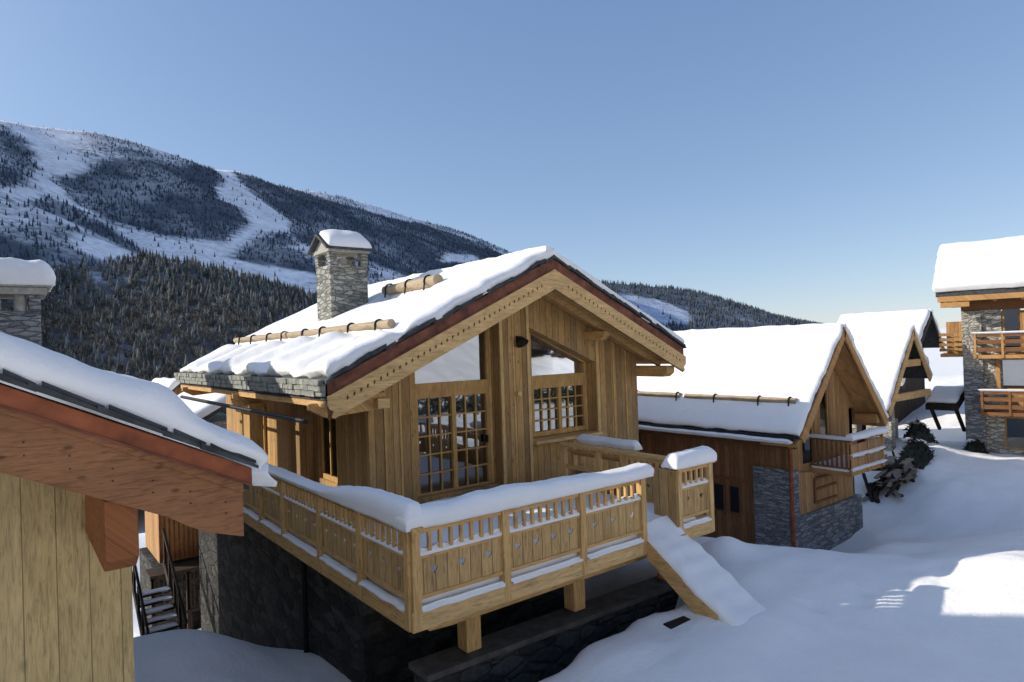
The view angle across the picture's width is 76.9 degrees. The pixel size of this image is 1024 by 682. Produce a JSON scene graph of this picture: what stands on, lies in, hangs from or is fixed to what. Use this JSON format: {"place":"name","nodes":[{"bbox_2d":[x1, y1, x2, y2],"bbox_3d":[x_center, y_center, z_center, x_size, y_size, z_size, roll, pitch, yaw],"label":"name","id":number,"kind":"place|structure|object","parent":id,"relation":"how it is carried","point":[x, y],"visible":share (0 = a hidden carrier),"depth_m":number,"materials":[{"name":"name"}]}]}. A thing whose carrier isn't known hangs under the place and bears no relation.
{"place":"outdoors","nodes":[
{"label":"outdoors","id":0,"kind":"place"},
{"bbox_2d":[2,259,310,412],"bbox_3d":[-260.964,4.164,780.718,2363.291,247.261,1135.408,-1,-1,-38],"label":"hillside","id":1,"kind":"structure","parent":0,"point":[96,275],"depth_m":697.88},
{"bbox_2d":[1,248,316,413],"bbox_3d":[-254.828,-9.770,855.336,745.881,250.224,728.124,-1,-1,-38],"label":"spruce wood","id":2,"kind":"object","parent":1,"relation":"on","point":[170,273],"visible":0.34,"depth_m":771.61,"materials":[{"name":"green plant"}]},
{"bbox_2d":[0,120,510,294],"bbox_3d":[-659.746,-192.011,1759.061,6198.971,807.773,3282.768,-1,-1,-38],"label":"mountain","id":3,"kind":"structure","parent":0,"point":[47,153],"depth_m":1429.14,"materials":[{"name":"white snow"}]},
{"bbox_2d":[0,120,511,285],"bbox_3d":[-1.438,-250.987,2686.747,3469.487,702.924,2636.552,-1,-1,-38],"label":"conifer forest","id":4,"kind":"object","parent":3,"relation":"on","point":[212,171],"visible":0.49,"depth_m":1552.90,"materials":[{"name":"green plant"}]},
{"bbox_2d":[0,0,1023,328],"label":"sky","id":5,"kind":"structure","parent":0,"point":[813,160],"materials":[{"name":"blue"}]},
{"bbox_2d":[132,328,1023,681],"bbox_3d":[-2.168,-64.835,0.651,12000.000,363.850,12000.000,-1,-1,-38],"label":"snow ground","id":6,"kind":"structure","parent":0,"point":[922,580],"depth_m":9.92,"materials":[{"name":"white snow"}]},
{"bbox_2d":[0,257,276,681],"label":"larch house","id":7,"kind":"structure","parent":6,"relation":"on","point":[93,460],"depth_m":3.40,"materials":[{"name":"wood"}]},
{"bbox_2d":[132,528,187,635],"bbox_3d":[-9.750,6.989,17.713,0.943,2.948,3.034,-1,-1,-38],"label":"outdoor stair","id":8,"kind":"object","parent":6,"relation":"on","point":[139,595],"visible":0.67,"depth_m":17.68,"materials":[{"name":"grey metal"}]},
{"bbox_2d":[152,377,182,394],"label":"red gabled cottage","id":9,"kind":"structure","parent":6,"relation":"on","point":[173,385],"depth_m":36.09,"materials":[{"name":"stone"}]},
{"bbox_2d":[139,511,200,631],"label":"valley house","id":10,"kind":"structure","parent":6,"relation":"on","point":[183,541],"depth_m":22.95,"materials":[{"name":"wood"}]},
{"bbox_2d":[177,392,226,428],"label":"snowy cottage","id":11,"kind":"structure","parent":6,"relation":"on","point":[210,413],"depth_m":27.45,"materials":[{"name":"snow"}]},
{"bbox_2d":[174,229,765,681],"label":"timber chalet","id":12,"kind":"object","parent":6,"relation":"on","point":[436,489],"visible":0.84,"depth_m":12.41,"materials":[{"name":"brown wood"}]},
{"bbox_2d":[263,405,266,453],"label":"window","id":13,"kind":"structure","parent":12,"relation":"in","point":[264,407],"depth_m":16.84,"materials":[{"name":"brown"}]},
{"bbox_2d":[320,416,337,482],"bbox_3d":[-3.841,2.268,13.741,0.080,1.400,1.000,-1,-1,-38],"label":"window","id":14,"kind":"structure","parent":12,"relation":"in","point":[327,427],"depth_m":13.84,"materials":[{"name":"brown wood"}]},
{"bbox_2d":[414,328,490,392],"bbox_3d":[-1.300,0.347,13.677,1.960,1.368,0.110,-1,-1,-38],"label":"transom window","id":15,"kind":"structure","parent":12,"relation":"in","point":[467,365],"depth_m":13.82,"materials":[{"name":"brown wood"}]},
{"bbox_2d":[414,387,491,496],"bbox_3d":[-1.222,2.119,13.636,1.880,2.180,0.160,-1,-1,-38],"label":"french door","id":16,"kind":"structure","parent":12,"relation":"in","point":[452,427],"depth_m":13.61,"materials":[{"name":"brown wood"}]},
{"bbox_2d":[529,333,586,383],"bbox_3d":[1.079,0.326,15.539,1.840,1.288,0.110,-1,-1,-38],"label":"transom window","id":17,"kind":"structure","parent":12,"relation":"in","point":[548,362],"depth_m":15.42,"materials":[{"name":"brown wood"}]},
{"bbox_2d":[531,379,602,444],"bbox_3d":[1.184,1.635,15.269,2.100,1.340,0.580,-1,-1,-38],"label":"casement window","id":18,"kind":"structure","parent":12,"relation":"in","point":[558,407],"depth_m":15.46,"materials":[{"name":"brown wood"}]},
{"bbox_2d":[408,576,678,681],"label":"retaining wall","id":19,"kind":"structure","parent":6,"relation":"on","point":[538,649],"depth_m":9.52,"materials":[{"name":"grey stone"}]},
{"bbox_2d":[663,616,690,628],"bbox_3d":[2.375,4.046,9.267,0.406,0.059,0.160,-2,-1,-30],"label":"loose plank","id":20,"kind":"object","parent":6,"relation":"on","point":[674,623],"visible":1,"depth_m":9.24,"materials":[{"name":"wood"}]},
{"bbox_2d":[636,323,889,549],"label":"wooden house","id":21,"kind":"structure","parent":6,"relation":"on","point":[769,415],"depth_m":18.50,"materials":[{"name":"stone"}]},
{"bbox_2d":[639,433,642,444],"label":"window","id":22,"kind":"structure","parent":21,"relation":"in","point":[640,434],"depth_m":21.29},
{"bbox_2d":[713,481,725,511],"bbox_3d":[6.106,4.574,18.979,0.055,0.830,0.370,-1,-1,-38],"label":"window","id":23,"kind":"structure","parent":21,"relation":"in","point":[719,488],"depth_m":18.95,"materials":[{"name":"black glass"}]},
{"bbox_2d":[729,484,741,514],"bbox_3d":[6.423,4.560,18.574,0.055,0.830,0.360,-1,-1,-38],"label":"window","id":24,"kind":"structure","parent":21,"relation":"in","point":[734,490],"depth_m":18.54,"materials":[{"name":"black glass"}]},
{"bbox_2d":[802,424,812,466],"bbox_3d":[8.282,2.358,18.216,0.700,2.300,0.080,-1,-1,-38],"label":"window","id":25,"kind":"structure","parent":21,"relation":"in","point":[807,446],"depth_m":18.24,"materials":[{"name":"white"}]},
{"bbox_2d":[819,387,828,441],"bbox_3d":[9.063,2.138,18.834,0.560,1.600,0.080,-1,-1,-38],"label":"window","id":26,"kind":"structure","parent":21,"relation":"in","point":[824,417],"depth_m":18.91,"materials":[{"name":"white"}]},
{"bbox_2d":[848,325,932,450],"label":"snowy house","id":27,"kind":"structure","parent":6,"relation":"on","point":[893,357],"depth_m":24.59,"materials":[{"name":"snow"}]},
{"bbox_2d":[837,309,943,422],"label":"old barn","id":28,"kind":"structure","parent":6,"relation":"on","point":[924,322],"depth_m":36.78,"materials":[{"name":"stone"}]},
{"bbox_2d":[862,451,919,502],"bbox_3d":[12.855,4.599,21.836,3.147,1.332,1.588,-1,-1,-38],"label":"shrub","id":29,"kind":"object","parent":6,"relation":"on","point":[892,476],"visible":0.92,"depth_m":21.51,"materials":[{"name":"plant"}]},
{"bbox_2d":[897,433,934,469],"bbox_3d":[14.484,3.888,23.014,1.836,1.182,1.286,-1,-1,-38],"label":"shrub","id":30,"kind":"object","parent":6,"relation":"on","point":[919,451],"visible":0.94,"depth_m":22.72,"materials":[{"name":"green plant"}]},
{"bbox_2d":[901,416,939,443],"bbox_3d":[15.471,3.495,24.457,1.636,1.305,1.346,-1,-1,-38],"label":"shrub","id":31,"kind":"object","parent":6,"relation":"on","point":[919,429],"visible":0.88,"depth_m":24.29,"materials":[{"name":"green plant"}]},
{"bbox_2d":[925,386,965,431],"bbox_3d":[17.149,2.690,25.479,1.200,1.768,1.157,-1,-1,-38],"label":"timber shelter","id":32,"kind":"object","parent":6,"relation":"on","point":[948,398],"visible":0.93,"depth_m":25.25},
{"bbox_2d":[962,437,989,453],"bbox_3d":[17.112,3.939,23.849,1.205,0.859,0.975,-1,-1,-38],"label":"shrub","id":33,"kind":"object","parent":6,"relation":"on","point":[975,445],"visible":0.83,"depth_m":23.71,"materials":[{"name":"green plant"}]},
{"bbox_2d":[932,235,1023,455],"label":"stone house","id":34,"kind":"structure","parent":6,"relation":"on","point":[980,283],"depth_m":24.13,"materials":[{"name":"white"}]},
{"bbox_2d":[946,321,962,352],"bbox_3d":[18.393,-0.156,26.747,0.570,1.280,0.900,-2,-1,37],"label":"side door","id":35,"kind":"structure","parent":34,"relation":"in","point":[951,327],"depth_m":26.40,"materials":[{"name":"brown wood"}]},
{"bbox_2d":[1002,308,1021,353],"bbox_3d":[18.448,-0.383,23.810,0.540,1.710,0.090,-2,-1,37],"label":"door","id":36,"kind":"structure","parent":34,"relation":"in","point":[1010,317],"depth_m":23.78,"materials":[{"name":"white glass"}]},
{"bbox_2d":[1003,358,1023,388],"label":"window","id":37,"kind":"structure","parent":34,"relation":"in","point":[1013,368],"depth_m":23.76,"materials":[{"name":"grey glass"}]},
{"bbox_2d":[1005,417,1023,448],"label":"window","id":38,"kind":"structure","parent":34,"relation":"in","point":[1014,426],"depth_m":23.76,"materials":[{"name":"white"}]},
{"bbox_2d":[605,283,795,330],"bbox_3d":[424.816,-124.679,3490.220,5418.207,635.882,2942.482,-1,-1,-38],"label":"hill","id":39,"kind":"structure","parent":0,"point":[650,305],"depth_m":3359.00,"materials":[{"name":"white snow"}]},
{"bbox_2d":[597,279,822,330],"bbox_3d":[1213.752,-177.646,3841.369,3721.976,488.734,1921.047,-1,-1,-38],"label":"distant forest","id":40,"kind":"object","parent":39,"relation":"on","point":[750,310],"visible":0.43,"depth_m":3547.90,"materials":[{"name":"green plant"}]}
]}

